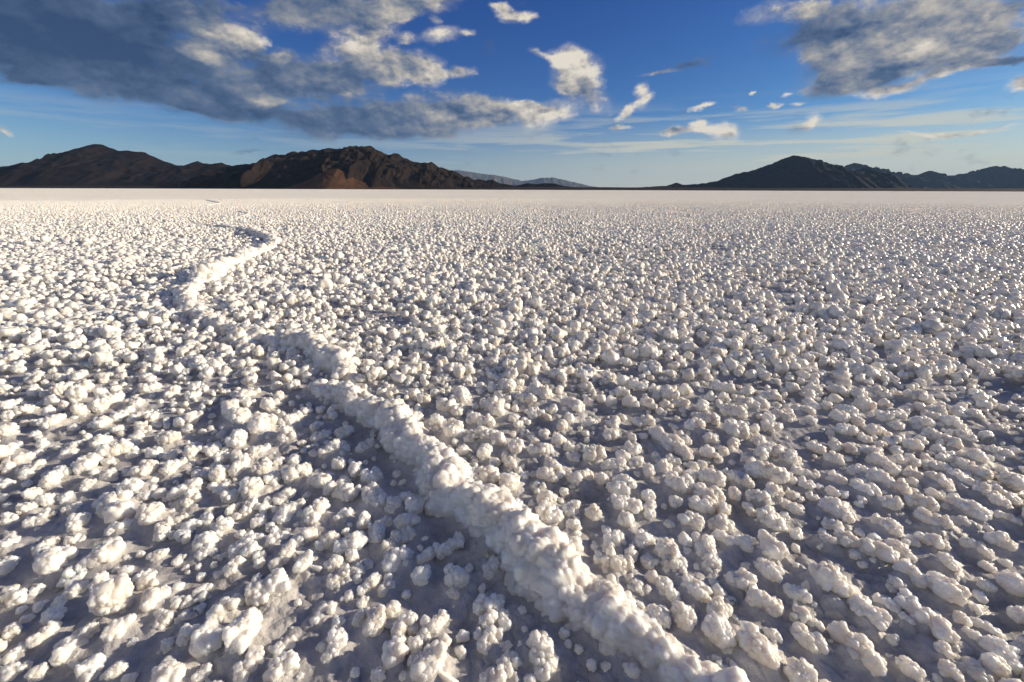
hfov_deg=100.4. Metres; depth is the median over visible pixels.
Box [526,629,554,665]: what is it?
salt lump
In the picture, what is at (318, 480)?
salt lump
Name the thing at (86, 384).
salt lump
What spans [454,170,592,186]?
mountain
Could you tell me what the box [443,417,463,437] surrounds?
salt lump
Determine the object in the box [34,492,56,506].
salt lump
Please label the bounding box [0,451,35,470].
salt lump
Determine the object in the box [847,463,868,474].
salt lump
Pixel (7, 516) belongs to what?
salt lump
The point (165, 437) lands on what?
salt lump
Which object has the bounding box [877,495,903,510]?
salt lump
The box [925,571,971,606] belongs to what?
salt lump
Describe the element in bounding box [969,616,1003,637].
salt lump
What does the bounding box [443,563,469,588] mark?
salt lump
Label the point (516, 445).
salt lump
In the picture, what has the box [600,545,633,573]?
salt lump
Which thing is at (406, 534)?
salt lump
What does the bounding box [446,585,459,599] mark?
salt lump
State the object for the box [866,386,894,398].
salt lump
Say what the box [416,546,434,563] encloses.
salt lump
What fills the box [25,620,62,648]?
salt lump
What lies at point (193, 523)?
salt lump
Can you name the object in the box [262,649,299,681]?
salt lump
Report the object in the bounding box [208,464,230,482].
salt lump
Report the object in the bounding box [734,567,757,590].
salt lump
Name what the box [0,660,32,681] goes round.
salt lump
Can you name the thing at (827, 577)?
salt lump
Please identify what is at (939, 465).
salt lump
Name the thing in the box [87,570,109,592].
salt lump
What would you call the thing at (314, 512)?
salt lump
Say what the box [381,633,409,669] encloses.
salt lump
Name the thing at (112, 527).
salt lump
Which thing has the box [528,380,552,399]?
salt lump
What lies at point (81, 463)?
salt lump
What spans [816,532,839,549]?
salt lump
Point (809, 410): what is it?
salt lump
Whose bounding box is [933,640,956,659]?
salt lump
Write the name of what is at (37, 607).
salt lump
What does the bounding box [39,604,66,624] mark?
salt lump
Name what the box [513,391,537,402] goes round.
salt lump
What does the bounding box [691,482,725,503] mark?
salt lump
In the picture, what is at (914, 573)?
salt lump
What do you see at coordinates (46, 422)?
salt lump
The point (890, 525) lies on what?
salt lump
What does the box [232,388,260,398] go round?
salt lump
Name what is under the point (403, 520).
salt lump
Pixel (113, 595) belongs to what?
salt lump
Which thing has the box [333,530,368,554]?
salt lump
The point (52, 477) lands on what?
salt lump
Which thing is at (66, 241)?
popcorn salt
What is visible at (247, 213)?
salt ridge
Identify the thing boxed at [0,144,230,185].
mountain
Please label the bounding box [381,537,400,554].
salt lump
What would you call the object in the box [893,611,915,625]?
salt lump
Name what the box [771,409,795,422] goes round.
salt lump
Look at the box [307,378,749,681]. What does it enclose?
salt ridge
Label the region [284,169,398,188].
hill
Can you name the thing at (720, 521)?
salt lump
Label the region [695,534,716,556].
salt lump
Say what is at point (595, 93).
sky
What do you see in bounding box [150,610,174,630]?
salt lump
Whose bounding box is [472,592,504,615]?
salt lump
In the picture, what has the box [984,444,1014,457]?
salt lump
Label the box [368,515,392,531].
salt lump
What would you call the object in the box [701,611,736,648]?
salt lump
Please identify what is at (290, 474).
salt lump
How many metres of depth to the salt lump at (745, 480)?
0.53 m
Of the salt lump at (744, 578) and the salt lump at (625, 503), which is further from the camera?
the salt lump at (625, 503)
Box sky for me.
[0,0,1023,186]
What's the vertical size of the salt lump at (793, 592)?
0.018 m
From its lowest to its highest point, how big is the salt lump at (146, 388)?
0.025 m
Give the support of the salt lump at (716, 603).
on the salt flat
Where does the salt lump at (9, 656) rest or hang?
on the salt flat
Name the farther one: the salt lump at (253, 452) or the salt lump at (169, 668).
the salt lump at (253, 452)
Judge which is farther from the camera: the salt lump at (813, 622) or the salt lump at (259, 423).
the salt lump at (259, 423)
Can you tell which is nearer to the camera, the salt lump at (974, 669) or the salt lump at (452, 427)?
the salt lump at (974, 669)
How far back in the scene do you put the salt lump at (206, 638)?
0.33 m
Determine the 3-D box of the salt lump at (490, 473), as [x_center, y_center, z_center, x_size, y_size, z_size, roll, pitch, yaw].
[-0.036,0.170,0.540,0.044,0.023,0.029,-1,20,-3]
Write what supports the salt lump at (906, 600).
on the salt flat
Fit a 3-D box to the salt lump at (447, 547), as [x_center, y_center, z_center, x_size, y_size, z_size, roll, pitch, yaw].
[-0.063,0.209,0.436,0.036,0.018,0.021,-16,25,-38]
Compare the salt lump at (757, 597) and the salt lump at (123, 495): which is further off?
the salt lump at (123, 495)
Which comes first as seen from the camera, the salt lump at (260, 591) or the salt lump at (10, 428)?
the salt lump at (260, 591)
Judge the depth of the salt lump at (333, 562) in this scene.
0.41 m
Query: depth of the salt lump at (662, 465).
0.55 m
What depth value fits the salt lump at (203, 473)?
0.54 m
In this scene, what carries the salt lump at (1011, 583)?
on the salt flat
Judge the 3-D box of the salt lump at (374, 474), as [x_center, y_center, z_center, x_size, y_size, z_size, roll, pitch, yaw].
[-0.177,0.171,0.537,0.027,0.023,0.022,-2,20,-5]
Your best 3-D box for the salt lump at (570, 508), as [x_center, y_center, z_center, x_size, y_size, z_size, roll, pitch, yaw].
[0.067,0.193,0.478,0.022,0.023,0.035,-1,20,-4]
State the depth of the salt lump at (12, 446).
0.59 m
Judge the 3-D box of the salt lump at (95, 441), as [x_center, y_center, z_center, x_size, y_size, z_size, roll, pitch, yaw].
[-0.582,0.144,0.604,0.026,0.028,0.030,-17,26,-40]
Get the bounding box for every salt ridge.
[171,223,360,382]
[212,211,250,223]
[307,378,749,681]
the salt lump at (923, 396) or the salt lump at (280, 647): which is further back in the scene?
the salt lump at (923, 396)
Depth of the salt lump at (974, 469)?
0.55 m
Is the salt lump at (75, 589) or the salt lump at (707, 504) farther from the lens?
the salt lump at (707, 504)
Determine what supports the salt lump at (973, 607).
on the salt flat
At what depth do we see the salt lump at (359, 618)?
0.36 m
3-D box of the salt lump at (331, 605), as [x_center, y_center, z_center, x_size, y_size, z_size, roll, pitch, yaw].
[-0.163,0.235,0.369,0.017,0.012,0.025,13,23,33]
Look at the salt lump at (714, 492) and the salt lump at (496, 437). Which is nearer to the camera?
the salt lump at (714, 492)
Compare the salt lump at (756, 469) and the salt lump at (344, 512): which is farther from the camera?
the salt lump at (756, 469)
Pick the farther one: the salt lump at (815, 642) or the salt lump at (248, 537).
the salt lump at (248, 537)
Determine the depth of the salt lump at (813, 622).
0.36 m
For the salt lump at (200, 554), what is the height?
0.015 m
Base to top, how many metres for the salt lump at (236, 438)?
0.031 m
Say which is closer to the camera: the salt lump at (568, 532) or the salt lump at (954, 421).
the salt lump at (568, 532)
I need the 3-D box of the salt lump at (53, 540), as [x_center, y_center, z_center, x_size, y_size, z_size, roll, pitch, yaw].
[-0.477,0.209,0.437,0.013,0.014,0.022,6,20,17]
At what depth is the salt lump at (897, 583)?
0.40 m
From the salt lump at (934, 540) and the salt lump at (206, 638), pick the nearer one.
the salt lump at (206, 638)
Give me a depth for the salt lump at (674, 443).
0.60 m
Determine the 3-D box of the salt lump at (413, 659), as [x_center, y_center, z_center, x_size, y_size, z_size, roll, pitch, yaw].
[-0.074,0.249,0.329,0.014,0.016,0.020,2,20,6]
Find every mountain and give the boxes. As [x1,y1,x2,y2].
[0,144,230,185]
[182,146,507,188]
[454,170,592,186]
[653,155,914,187]
[832,163,1023,188]
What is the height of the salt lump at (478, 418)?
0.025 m
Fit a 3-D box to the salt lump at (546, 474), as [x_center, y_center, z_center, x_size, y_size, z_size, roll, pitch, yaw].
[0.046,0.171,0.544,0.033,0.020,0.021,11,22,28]
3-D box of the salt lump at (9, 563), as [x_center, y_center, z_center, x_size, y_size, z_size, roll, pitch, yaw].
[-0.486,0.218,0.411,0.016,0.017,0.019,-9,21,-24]
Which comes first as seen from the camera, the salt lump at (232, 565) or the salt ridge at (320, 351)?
the salt lump at (232, 565)
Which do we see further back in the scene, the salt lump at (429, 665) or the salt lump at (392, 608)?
the salt lump at (392, 608)
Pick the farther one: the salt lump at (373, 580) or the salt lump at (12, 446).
the salt lump at (12, 446)
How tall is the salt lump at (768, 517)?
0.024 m
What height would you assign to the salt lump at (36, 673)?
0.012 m
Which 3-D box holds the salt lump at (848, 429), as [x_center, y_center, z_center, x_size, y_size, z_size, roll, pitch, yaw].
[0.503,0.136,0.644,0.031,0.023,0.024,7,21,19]
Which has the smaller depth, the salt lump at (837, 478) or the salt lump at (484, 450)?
the salt lump at (837, 478)
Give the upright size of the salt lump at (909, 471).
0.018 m
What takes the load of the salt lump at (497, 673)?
on the salt flat
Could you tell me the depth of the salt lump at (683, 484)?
0.52 m
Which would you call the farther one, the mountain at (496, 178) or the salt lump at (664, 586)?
the mountain at (496, 178)
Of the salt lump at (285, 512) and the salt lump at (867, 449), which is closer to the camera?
the salt lump at (285, 512)
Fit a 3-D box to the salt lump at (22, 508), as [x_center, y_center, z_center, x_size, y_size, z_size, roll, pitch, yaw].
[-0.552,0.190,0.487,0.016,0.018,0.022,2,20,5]
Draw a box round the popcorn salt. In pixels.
[0,197,1023,681]
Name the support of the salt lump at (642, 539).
on the salt flat
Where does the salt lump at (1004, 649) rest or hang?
on the salt flat
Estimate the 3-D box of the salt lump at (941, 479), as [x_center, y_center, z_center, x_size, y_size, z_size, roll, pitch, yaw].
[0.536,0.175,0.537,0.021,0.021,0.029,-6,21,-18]
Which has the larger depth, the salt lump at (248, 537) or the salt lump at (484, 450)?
the salt lump at (484, 450)
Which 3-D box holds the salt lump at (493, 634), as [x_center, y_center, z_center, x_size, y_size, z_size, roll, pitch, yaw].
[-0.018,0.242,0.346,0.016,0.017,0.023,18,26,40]
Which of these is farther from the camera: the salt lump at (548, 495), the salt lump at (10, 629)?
the salt lump at (548, 495)
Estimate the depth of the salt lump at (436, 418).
0.66 m
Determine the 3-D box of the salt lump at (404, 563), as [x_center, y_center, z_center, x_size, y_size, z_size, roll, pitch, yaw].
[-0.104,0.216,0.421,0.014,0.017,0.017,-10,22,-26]
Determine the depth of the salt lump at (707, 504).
0.48 m
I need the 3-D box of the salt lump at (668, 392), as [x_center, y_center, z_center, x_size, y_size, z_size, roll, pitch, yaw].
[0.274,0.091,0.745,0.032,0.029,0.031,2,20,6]
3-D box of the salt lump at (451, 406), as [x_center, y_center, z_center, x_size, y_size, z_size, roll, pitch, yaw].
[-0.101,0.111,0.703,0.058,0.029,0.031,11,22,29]
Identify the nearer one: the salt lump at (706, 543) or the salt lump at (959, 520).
the salt lump at (706, 543)
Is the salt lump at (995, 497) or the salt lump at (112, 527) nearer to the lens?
the salt lump at (112, 527)
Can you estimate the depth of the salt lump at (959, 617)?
0.36 m
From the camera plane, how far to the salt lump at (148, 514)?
0.47 m
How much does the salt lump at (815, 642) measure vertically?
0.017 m
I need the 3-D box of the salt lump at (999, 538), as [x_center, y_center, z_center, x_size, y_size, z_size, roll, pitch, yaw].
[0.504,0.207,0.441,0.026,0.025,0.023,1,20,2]
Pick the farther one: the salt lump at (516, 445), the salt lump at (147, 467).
the salt lump at (516, 445)
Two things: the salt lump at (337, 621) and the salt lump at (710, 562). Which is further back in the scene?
the salt lump at (710, 562)
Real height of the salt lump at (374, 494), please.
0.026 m
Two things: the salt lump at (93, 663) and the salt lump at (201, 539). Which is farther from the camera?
the salt lump at (201, 539)
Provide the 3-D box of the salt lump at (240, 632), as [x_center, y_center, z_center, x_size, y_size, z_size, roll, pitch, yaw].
[-0.226,0.234,0.349,0.043,0.031,0.034,5,20,13]
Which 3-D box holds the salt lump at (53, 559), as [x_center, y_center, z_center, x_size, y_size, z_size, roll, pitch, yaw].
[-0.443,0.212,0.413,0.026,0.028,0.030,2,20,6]
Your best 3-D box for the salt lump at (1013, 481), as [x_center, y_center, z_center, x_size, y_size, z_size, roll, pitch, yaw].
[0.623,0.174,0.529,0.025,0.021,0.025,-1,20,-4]
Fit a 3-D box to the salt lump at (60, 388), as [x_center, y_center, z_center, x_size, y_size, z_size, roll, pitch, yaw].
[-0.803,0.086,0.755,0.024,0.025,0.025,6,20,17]
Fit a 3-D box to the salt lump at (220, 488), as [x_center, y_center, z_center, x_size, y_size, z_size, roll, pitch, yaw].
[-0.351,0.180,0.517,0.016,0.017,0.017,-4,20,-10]
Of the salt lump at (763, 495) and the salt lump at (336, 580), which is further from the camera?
the salt lump at (763, 495)
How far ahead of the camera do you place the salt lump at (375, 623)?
0.35 m
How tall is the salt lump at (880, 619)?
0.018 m
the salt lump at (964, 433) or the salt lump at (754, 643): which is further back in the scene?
the salt lump at (964, 433)
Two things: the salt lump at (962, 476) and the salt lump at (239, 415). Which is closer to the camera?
the salt lump at (962, 476)
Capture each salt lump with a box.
[0,422,20,437]
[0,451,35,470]
[0,511,19,524]
[0,535,20,548]
[0,555,20,575]
[0,641,27,665]
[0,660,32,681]
[1,622,22,639]
[5,441,23,455]
[5,587,28,607]
[12,404,34,415]
[15,500,39,514]
[17,459,47,479]
[21,507,56,527]
[24,662,49,681]
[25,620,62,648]
[31,536,60,553]
[32,544,78,575]
[32,599,49,612]
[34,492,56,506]
[35,413,66,428]
[38,470,63,487]
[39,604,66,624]
[48,382,68,394]
[48,622,99,666]
[50,580,88,607]
[53,465,72,476]
[58,441,93,459]
[60,501,81,514]
[65,511,91,532]
[68,652,106,681]
[70,452,103,473]
[73,378,94,389]
[79,478,97,491]
[80,536,125,568]
[86,390,124,412]
[86,572,133,615]
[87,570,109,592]
[89,434,112,449]
[95,438,133,457]
[95,489,133,518]
[100,613,136,642]
[103,660,128,680]
[104,518,134,535]
[116,477,144,491]
[123,396,144,406]
[127,459,158,477]
[134,501,164,525]
[138,380,162,392]
[139,584,171,611]
[146,548,169,561]
[149,655,185,681]
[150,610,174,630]
[152,525,171,541]
[154,430,181,444]
[154,516,173,536]
[158,457,187,474]
[166,477,202,500]
[174,609,192,623]
[176,623,200,646]
[180,486,202,507]
[180,518,202,529]
[189,617,223,658]
[190,662,213,681]
[191,467,211,479]
[192,530,216,551]
[193,542,213,560]
[206,593,244,621]
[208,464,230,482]
[212,482,229,494]
[213,515,234,536]
[222,555,245,577]
[222,606,262,654]
[225,429,247,447]
[226,407,250,423]
[227,453,250,477]
[228,530,263,558]
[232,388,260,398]
[232,650,263,681]
[238,477,263,499]
[239,497,257,515]
[244,567,290,605]
[247,412,277,434]
[247,443,270,458]
[251,460,272,475]
[262,470,280,485]
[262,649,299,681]
[265,530,289,545]
[268,634,296,656]
[272,487,296,504]
[272,498,305,523]
[277,410,303,427]
[277,425,295,442]
[278,538,305,556]
[281,462,311,483]
[292,549,322,573]
[303,497,330,524]
[307,472,331,488]
[309,600,337,625]
[310,429,331,441]
[314,530,339,550]
[317,438,346,459]
[320,650,337,663]
[323,480,360,501]
[324,554,343,571]
[326,563,354,589]
[326,627,348,655]
[331,615,345,628]
[333,507,353,520]
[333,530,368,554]
[348,461,363,477]
[352,607,370,626]
[355,437,375,453]
[356,571,381,596]
[360,466,381,483]
[361,481,387,506]
[362,604,392,636]
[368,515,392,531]
[368,524,385,542]
[370,665,385,681]
[377,572,394,597]
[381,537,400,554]
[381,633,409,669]
[382,544,411,572]
[384,495,401,513]
[385,600,400,618]
[390,525,415,543]
[390,610,417,636]
[393,513,420,529]
[401,554,412,566]
[407,651,422,668]
[410,564,431,585]
[410,639,458,681]
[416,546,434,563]
[419,609,449,643]
[428,413,444,424]
[432,531,464,559]
[436,397,465,415]
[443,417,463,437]
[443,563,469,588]
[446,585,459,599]
[449,391,469,401]
[465,411,495,426]
[470,465,499,482]
[471,425,505,445]
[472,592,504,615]
[476,443,492,459]
[476,624,502,655]
[478,608,497,628]
[479,664,507,681]
[482,395,504,416]
[482,555,499,579]
[496,607,511,632]
[496,649,522,678]
[497,378,516,392]
[499,472,519,491]
[508,437,523,454]
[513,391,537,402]
[515,498,528,507]
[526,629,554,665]
[527,443,553,453]
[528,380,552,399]
[535,466,558,482]
[535,499,564,523]
[536,489,556,503]
[540,651,558,673]
[543,457,561,470]
[559,397,584,412]
[561,500,579,518]
[562,528,581,537]
[567,468,593,485]
[569,536,583,551]
[583,444,606,461]
[584,503,601,520]
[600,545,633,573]
[601,573,636,606]
[602,529,626,549]
[603,457,625,469]
[605,480,631,495]
[610,493,642,513]
[615,473,636,489]
[617,510,634,527]
[628,577,645,595]
[634,528,655,548]
[644,570,680,604]
[645,603,671,628]
[648,426,693,461]
[653,537,681,559]
[654,458,672,473]
[660,384,679,400]
[660,555,687,572]
[664,471,693,493]
[671,600,696,632]
[677,510,704,531]
[680,574,712,602]
[684,417,705,429]
[688,495,717,513]
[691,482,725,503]
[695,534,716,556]
[696,411,719,425]
[698,468,726,487]
[701,552,721,572]
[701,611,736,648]
[706,595,732,619]
[707,513,735,531]
[711,528,753,552]
[715,658,729,668]
[719,404,747,419]
[721,467,754,488]
[722,418,749,439]
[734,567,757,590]
[735,621,781,670]
[737,396,769,409]
[744,457,789,483]
[744,583,783,617]
[745,489,770,504]
[753,557,784,582]
[756,442,783,457]
[756,505,787,531]
[756,529,789,560]
[764,481,784,497]
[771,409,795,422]
[778,449,801,465]
[780,500,804,515]
[781,403,815,413]
[782,583,807,606]
[783,656,817,681]
[790,464,819,478]
[790,622,828,654]
[806,617,824,631]
[808,561,853,597]
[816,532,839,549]
[817,496,855,523]
[823,450,844,465]
[825,469,847,484]
[826,621,886,676]
[833,404,858,414]
[833,423,857,435]
[833,527,899,562]
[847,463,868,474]
[847,593,892,630]
[848,478,881,495]
[853,396,876,410]
[859,445,883,455]
[864,452,901,475]
[865,467,912,495]
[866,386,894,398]
[869,513,903,536]
[872,592,901,613]
[874,408,907,421]
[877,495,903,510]
[884,538,916,561]
[887,575,906,589]
[888,454,908,464]
[892,558,928,588]
[893,588,960,644]
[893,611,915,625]
[895,655,926,681]
[901,465,923,479]
[902,389,934,403]
[902,438,924,450]
[904,493,939,511]
[909,415,935,427]
[911,401,947,415]
[913,506,953,529]
[914,531,951,551]
[920,427,963,449]
[921,459,952,471]
[923,471,953,488]
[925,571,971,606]
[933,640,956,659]
[934,453,957,462]
[934,551,960,571]
[937,659,964,681]
[938,415,966,428]
[944,493,992,520]
[946,468,975,485]
[949,515,982,530]
[952,610,972,626]
[954,427,978,442]
[955,457,993,479]
[956,656,994,681]
[958,537,994,559]
[961,626,981,640]
[966,448,989,463]
[967,601,982,615]
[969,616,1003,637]
[972,481,992,495]
[974,577,997,592]
[976,634,1023,674]
[983,530,1017,551]
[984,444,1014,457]
[985,490,1011,506]
[993,512,1022,525]
[995,570,1023,596]
[997,470,1023,490]
[998,489,1022,506]
[1006,605,1023,623]
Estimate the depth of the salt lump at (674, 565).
0.41 m
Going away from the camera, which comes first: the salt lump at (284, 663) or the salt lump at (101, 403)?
the salt lump at (284, 663)
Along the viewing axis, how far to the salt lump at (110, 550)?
0.42 m
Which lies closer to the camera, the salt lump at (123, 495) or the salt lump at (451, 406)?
the salt lump at (123, 495)
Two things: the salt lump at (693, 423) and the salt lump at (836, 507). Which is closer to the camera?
the salt lump at (836, 507)
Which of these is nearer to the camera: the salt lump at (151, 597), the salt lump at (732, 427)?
the salt lump at (151, 597)
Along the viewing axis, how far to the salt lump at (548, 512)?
0.47 m
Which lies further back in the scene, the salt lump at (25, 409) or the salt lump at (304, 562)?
the salt lump at (25, 409)
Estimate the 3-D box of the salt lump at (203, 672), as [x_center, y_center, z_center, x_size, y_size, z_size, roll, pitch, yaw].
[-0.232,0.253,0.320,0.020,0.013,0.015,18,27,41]
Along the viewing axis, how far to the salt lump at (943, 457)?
0.58 m
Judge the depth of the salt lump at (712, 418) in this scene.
0.67 m
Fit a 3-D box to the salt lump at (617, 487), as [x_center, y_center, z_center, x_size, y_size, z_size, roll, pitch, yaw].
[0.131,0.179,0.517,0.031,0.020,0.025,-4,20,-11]
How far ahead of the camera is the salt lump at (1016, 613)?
0.36 m
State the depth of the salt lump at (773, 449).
0.58 m
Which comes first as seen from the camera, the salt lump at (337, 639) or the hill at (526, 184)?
the salt lump at (337, 639)
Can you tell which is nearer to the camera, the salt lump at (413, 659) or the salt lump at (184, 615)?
the salt lump at (413, 659)
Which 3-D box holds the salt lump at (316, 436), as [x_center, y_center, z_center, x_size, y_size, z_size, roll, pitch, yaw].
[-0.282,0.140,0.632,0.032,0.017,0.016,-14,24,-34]
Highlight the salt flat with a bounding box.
[0,188,1023,681]
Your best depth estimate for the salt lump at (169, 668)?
0.32 m
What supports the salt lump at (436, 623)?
on the salt flat
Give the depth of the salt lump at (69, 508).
0.48 m
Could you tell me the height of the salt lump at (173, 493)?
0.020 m
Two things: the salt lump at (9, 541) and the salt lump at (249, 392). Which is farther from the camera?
the salt lump at (249, 392)
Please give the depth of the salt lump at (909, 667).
0.32 m
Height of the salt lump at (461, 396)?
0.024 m
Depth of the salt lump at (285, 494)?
0.50 m
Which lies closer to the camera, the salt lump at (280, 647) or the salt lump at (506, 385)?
the salt lump at (280, 647)
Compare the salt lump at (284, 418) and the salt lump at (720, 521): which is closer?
the salt lump at (720, 521)
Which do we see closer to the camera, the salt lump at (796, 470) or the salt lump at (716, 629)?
the salt lump at (716, 629)
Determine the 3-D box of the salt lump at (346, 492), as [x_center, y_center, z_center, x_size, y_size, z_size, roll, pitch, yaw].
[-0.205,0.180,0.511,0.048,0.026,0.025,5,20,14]
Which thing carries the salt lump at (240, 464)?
on the salt flat
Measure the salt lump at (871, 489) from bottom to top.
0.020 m
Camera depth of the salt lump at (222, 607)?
0.36 m
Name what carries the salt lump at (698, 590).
on the salt flat
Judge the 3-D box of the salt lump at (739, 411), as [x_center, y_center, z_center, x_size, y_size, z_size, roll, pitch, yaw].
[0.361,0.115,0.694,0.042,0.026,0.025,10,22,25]
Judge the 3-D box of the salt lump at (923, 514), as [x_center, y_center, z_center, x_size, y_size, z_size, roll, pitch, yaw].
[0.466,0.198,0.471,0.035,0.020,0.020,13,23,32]
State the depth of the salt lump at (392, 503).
0.49 m
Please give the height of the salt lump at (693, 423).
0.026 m
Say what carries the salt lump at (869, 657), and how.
on the salt flat
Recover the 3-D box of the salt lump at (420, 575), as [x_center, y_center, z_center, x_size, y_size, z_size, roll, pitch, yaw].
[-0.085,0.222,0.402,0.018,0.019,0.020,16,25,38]
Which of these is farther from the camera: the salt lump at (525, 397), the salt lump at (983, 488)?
the salt lump at (525, 397)
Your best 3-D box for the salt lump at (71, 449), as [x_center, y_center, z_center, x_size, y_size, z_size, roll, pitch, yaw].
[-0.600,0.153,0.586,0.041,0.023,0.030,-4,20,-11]
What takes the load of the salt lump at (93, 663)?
on the salt flat
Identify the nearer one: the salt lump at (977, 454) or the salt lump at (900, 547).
the salt lump at (900, 547)
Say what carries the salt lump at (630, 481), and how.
on the salt flat
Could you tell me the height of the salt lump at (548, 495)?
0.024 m
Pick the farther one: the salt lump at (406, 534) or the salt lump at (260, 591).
the salt lump at (406, 534)
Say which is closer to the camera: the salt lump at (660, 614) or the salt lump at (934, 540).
the salt lump at (660, 614)
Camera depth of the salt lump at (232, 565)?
0.41 m
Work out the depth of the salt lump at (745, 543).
0.44 m
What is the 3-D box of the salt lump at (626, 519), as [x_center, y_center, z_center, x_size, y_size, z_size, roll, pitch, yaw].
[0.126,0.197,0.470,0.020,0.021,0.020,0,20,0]
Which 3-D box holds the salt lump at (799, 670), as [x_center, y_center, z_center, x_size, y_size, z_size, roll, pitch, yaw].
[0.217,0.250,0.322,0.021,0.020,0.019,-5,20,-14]
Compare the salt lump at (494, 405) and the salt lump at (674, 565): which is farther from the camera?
the salt lump at (494, 405)
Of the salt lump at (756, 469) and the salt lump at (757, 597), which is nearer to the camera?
the salt lump at (757, 597)
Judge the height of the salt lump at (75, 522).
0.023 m
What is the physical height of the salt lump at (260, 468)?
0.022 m
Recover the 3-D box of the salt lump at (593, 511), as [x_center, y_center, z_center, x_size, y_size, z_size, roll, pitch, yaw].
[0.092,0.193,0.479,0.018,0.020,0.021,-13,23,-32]
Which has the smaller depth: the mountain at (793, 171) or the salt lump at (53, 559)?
the salt lump at (53, 559)
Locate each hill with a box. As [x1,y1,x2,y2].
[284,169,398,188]
[368,163,405,188]
[476,179,568,186]
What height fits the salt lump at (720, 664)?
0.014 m
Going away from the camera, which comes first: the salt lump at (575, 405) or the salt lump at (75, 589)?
the salt lump at (75, 589)
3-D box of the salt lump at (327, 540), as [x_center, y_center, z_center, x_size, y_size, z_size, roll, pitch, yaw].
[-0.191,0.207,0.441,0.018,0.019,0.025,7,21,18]
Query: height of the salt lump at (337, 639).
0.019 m
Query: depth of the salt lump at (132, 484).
0.51 m
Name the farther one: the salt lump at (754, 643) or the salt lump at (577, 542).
the salt lump at (577, 542)
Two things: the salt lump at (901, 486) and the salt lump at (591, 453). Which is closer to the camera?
the salt lump at (901, 486)
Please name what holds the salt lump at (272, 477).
on the salt flat
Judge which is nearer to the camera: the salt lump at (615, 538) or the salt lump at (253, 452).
the salt lump at (615, 538)
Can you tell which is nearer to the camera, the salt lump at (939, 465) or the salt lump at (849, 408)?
the salt lump at (939, 465)
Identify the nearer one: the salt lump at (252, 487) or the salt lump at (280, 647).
the salt lump at (280, 647)
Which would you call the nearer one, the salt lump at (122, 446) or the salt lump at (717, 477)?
the salt lump at (717, 477)
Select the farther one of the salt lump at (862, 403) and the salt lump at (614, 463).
the salt lump at (862, 403)
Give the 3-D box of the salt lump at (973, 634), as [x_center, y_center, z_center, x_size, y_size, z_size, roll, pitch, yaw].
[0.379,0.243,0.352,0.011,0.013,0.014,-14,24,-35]
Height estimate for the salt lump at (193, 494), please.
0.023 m
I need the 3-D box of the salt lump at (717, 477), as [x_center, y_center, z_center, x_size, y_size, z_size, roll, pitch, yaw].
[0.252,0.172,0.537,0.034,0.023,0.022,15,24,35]
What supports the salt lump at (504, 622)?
on the salt flat
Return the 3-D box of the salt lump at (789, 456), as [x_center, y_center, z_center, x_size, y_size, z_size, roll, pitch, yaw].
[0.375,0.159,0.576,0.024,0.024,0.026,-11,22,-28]
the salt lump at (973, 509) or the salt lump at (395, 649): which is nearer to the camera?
the salt lump at (395, 649)
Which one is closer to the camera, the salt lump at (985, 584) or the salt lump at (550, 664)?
the salt lump at (550, 664)
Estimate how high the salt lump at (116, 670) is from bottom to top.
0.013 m
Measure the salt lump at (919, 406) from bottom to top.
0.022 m
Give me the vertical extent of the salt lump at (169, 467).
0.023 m
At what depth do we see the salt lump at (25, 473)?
0.54 m
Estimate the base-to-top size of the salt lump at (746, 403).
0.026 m
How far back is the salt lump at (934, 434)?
0.62 m
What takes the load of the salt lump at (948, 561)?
on the salt flat
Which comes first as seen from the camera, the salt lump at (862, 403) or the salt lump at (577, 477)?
the salt lump at (577, 477)
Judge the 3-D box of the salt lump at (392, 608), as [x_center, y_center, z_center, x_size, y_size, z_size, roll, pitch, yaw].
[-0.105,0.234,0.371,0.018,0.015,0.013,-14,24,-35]
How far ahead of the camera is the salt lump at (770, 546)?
0.42 m
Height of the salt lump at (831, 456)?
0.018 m
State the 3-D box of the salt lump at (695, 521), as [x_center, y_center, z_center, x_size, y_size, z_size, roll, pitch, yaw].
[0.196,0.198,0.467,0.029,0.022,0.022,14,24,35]
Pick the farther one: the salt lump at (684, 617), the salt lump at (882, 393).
the salt lump at (882, 393)
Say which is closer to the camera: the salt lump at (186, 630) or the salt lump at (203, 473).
the salt lump at (186, 630)
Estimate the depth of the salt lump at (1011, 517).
0.47 m
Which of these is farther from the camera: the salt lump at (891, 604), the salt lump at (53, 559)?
the salt lump at (53, 559)
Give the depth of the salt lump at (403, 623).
0.35 m
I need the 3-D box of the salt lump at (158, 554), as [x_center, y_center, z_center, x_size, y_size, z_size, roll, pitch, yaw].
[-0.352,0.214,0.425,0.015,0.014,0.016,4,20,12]
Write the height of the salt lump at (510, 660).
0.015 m
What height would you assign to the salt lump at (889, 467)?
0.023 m
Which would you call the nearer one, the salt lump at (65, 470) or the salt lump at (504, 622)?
the salt lump at (504, 622)
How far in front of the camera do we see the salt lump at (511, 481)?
0.52 m
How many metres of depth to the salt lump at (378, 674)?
0.32 m
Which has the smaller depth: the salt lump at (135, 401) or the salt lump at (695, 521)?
the salt lump at (695, 521)
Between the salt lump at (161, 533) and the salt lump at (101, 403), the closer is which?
the salt lump at (161, 533)
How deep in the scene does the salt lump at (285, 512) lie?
0.47 m
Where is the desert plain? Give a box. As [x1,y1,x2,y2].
[0,186,1023,191]
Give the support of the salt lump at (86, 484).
on the salt flat
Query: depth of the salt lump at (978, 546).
0.43 m

